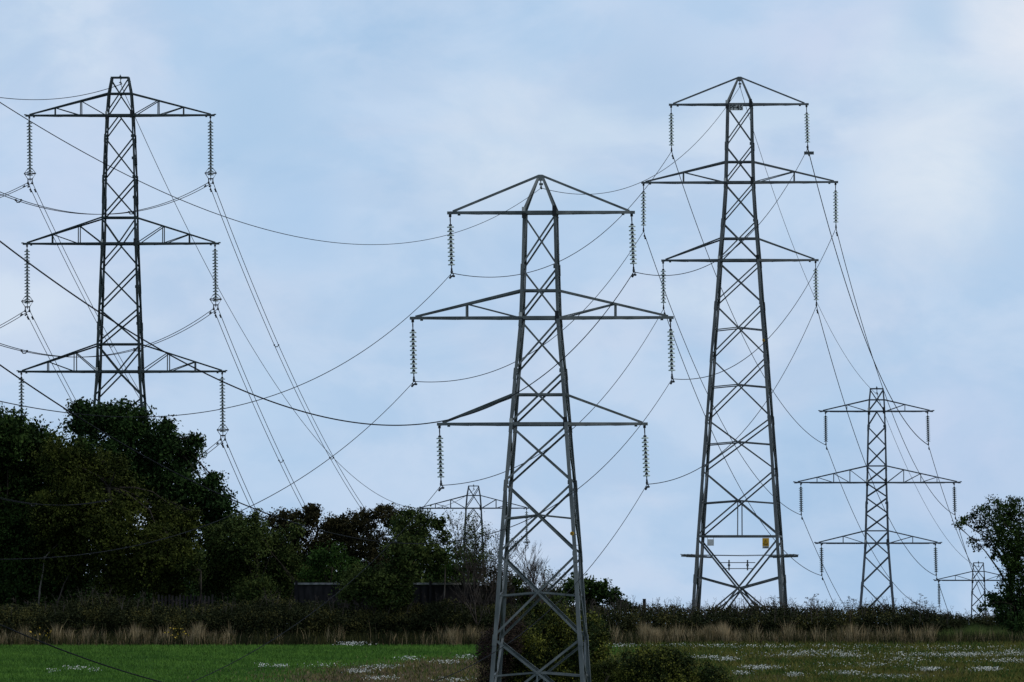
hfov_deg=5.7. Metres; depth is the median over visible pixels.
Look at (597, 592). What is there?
rounded bush
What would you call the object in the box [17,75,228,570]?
electricity pylon
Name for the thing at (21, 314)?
twin conductor
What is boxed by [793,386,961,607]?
electricity pylon
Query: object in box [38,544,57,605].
dead tree
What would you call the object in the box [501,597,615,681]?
thorn bush
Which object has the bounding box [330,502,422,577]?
thorn tree
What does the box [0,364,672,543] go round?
power line
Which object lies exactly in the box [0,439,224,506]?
twin conductor
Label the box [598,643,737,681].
gorse bush
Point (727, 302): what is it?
power line
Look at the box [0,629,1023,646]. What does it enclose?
rank grass
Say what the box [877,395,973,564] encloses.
power line
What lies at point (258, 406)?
twin conductor
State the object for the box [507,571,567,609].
dark shrub
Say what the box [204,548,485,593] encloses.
thicket
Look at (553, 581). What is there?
bare tree
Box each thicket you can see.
[38,545,213,605]
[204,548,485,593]
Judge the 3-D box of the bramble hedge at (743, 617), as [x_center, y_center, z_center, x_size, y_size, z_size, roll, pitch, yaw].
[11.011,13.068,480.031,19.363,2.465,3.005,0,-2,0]
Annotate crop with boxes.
[0,643,1018,681]
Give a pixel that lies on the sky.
(352, 122)
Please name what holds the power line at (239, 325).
attached to the electricity pylon at (136, 243)
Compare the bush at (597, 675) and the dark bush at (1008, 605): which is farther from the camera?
the dark bush at (1008, 605)
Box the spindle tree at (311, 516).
[263,503,361,582]
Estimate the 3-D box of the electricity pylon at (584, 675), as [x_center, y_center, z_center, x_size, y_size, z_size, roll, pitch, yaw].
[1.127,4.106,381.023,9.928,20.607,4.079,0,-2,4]
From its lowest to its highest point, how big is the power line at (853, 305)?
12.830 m
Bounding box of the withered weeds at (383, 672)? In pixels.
[216,644,1023,681]
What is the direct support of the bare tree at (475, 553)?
on the ground at (225, 664)
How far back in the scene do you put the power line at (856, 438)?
543.88 m
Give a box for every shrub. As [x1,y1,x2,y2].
[164,548,213,603]
[294,539,362,636]
[426,542,491,602]
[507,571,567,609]
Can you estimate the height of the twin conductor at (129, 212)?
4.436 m
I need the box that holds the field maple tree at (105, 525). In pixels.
[21,432,206,631]
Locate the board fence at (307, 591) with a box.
[294,581,514,620]
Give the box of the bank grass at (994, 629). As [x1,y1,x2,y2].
[919,623,1023,639]
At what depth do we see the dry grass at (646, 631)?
474.56 m
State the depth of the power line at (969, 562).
653.21 m
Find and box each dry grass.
[0,615,1023,645]
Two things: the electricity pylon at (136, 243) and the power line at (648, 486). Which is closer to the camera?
the power line at (648, 486)
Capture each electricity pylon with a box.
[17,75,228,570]
[410,175,674,681]
[417,484,529,583]
[641,77,837,612]
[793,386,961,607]
[933,561,1006,616]
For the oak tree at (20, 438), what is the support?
on the ground at (225, 664)
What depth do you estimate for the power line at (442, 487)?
453.64 m
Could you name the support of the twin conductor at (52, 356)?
attached to the electricity pylon at (136, 243)
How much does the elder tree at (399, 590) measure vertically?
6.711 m
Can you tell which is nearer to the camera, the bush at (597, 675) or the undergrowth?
the bush at (597, 675)
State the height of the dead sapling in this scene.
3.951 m
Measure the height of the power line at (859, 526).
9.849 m
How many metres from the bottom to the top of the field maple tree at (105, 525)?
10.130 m
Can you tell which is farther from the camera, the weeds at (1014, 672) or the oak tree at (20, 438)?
the oak tree at (20, 438)
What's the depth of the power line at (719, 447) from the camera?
547.15 m
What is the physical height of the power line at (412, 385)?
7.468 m
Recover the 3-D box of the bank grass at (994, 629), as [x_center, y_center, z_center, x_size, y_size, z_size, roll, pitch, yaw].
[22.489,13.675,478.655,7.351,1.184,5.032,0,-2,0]
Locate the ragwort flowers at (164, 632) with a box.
[30,627,188,638]
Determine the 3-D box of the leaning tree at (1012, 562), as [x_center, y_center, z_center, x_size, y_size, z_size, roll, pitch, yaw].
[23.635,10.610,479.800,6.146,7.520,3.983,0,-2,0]
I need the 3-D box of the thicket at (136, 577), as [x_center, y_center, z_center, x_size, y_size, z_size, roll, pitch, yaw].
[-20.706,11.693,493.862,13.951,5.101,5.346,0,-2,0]
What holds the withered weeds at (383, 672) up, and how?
on the ground at (225, 664)
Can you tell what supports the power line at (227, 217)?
attached to the electricity pylon at (584, 675)
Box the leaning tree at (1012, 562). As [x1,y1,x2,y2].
[951,494,1023,620]
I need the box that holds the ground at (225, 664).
[2,624,919,681]
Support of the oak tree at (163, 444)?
on the ground at (225, 664)
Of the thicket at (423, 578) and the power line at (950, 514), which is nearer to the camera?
the thicket at (423, 578)
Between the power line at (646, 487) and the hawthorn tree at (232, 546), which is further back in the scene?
the hawthorn tree at (232, 546)
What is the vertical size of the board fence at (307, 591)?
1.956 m
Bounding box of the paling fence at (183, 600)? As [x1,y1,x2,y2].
[157,594,215,621]
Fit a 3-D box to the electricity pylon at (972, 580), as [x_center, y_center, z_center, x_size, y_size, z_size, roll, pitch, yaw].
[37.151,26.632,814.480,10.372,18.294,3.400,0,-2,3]
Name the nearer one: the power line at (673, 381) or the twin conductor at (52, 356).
the power line at (673, 381)
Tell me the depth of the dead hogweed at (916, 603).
475.86 m
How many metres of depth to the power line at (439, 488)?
325.22 m
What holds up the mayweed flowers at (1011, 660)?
on the ground at (225, 664)
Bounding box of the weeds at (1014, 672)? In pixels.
[246,639,1023,681]
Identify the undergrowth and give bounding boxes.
[20,579,573,632]
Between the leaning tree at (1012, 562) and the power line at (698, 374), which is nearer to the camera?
the leaning tree at (1012, 562)
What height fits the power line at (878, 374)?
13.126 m
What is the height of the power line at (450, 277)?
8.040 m
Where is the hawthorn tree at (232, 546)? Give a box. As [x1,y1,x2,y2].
[186,507,308,638]
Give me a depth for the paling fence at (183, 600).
480.43 m
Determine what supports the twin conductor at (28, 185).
attached to the electricity pylon at (136, 243)
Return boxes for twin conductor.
[0,182,212,214]
[0,183,31,197]
[0,309,216,356]
[0,311,28,327]
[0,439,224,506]
[26,312,143,520]
[29,184,156,419]
[209,185,527,572]
[214,310,314,530]
[221,441,261,521]
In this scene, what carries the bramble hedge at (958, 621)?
on the ground at (225, 664)
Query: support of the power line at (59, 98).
attached to the electricity pylon at (136, 243)
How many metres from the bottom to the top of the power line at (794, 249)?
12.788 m
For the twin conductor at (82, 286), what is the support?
attached to the electricity pylon at (136, 243)
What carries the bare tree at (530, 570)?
on the ground at (225, 664)
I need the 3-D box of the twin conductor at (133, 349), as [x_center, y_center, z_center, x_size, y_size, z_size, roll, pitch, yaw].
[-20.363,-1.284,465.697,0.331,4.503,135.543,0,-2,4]
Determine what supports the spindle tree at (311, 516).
on the ground at (225, 664)
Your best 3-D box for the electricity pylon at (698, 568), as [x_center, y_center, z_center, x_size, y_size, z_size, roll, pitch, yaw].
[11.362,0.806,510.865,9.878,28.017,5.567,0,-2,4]
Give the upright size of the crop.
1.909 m
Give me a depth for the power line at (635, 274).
441.91 m
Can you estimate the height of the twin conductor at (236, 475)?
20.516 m
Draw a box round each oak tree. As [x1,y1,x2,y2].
[0,403,98,610]
[58,395,242,580]
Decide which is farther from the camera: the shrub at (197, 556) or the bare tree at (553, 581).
the bare tree at (553, 581)
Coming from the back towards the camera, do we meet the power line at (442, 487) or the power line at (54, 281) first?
the power line at (442, 487)
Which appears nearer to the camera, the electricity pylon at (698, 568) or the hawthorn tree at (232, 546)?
the hawthorn tree at (232, 546)
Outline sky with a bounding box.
[0,0,1023,621]
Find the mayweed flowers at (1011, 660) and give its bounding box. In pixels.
[47,641,1023,681]
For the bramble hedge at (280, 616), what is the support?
on the ground at (225, 664)
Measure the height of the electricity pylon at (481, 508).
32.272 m
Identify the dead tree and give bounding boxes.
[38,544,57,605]
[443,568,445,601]
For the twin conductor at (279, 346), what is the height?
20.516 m
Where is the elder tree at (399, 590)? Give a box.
[328,505,455,613]
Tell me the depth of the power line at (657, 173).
447.74 m
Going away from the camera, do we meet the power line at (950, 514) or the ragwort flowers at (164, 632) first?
the ragwort flowers at (164, 632)
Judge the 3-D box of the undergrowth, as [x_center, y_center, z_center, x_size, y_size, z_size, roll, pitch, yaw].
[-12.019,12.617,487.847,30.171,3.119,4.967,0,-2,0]
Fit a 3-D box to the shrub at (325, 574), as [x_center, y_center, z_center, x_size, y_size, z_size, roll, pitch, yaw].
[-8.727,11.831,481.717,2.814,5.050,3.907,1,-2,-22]
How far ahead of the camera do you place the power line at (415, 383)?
439.15 m
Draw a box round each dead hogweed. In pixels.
[804,594,818,621]
[910,594,926,605]
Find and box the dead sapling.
[57,557,85,603]
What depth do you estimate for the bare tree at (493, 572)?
479.68 m
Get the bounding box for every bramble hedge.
[0,584,560,641]
[558,594,950,639]
[926,603,1018,628]
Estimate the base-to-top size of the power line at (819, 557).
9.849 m
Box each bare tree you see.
[442,505,497,628]
[468,528,526,610]
[511,539,553,603]
[535,566,569,602]
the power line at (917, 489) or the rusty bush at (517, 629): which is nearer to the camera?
the rusty bush at (517, 629)
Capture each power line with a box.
[0,84,120,99]
[0,102,540,244]
[0,241,633,425]
[0,273,451,416]
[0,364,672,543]
[0,381,413,559]
[0,485,647,681]
[121,85,470,508]
[192,486,440,681]
[414,233,642,384]
[441,310,662,488]
[452,151,671,276]
[542,87,739,194]
[634,148,807,275]
[644,233,800,514]
[647,307,815,487]
[663,309,821,575]
[672,153,824,444]
[672,229,835,382]
[740,88,873,391]
[801,515,847,610]
[808,155,927,444]
[816,306,935,575]
[826,446,938,607]
[836,229,954,514]
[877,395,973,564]
[928,445,987,590]
[955,516,988,612]
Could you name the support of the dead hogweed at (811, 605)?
on the ground at (225, 664)
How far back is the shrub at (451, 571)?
480.49 m
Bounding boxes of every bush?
[470,616,529,681]
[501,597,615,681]
[549,571,632,613]
[578,660,636,681]
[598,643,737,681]
[973,584,1023,634]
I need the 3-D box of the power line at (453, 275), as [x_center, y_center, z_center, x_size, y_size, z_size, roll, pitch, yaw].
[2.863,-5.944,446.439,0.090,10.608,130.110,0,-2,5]

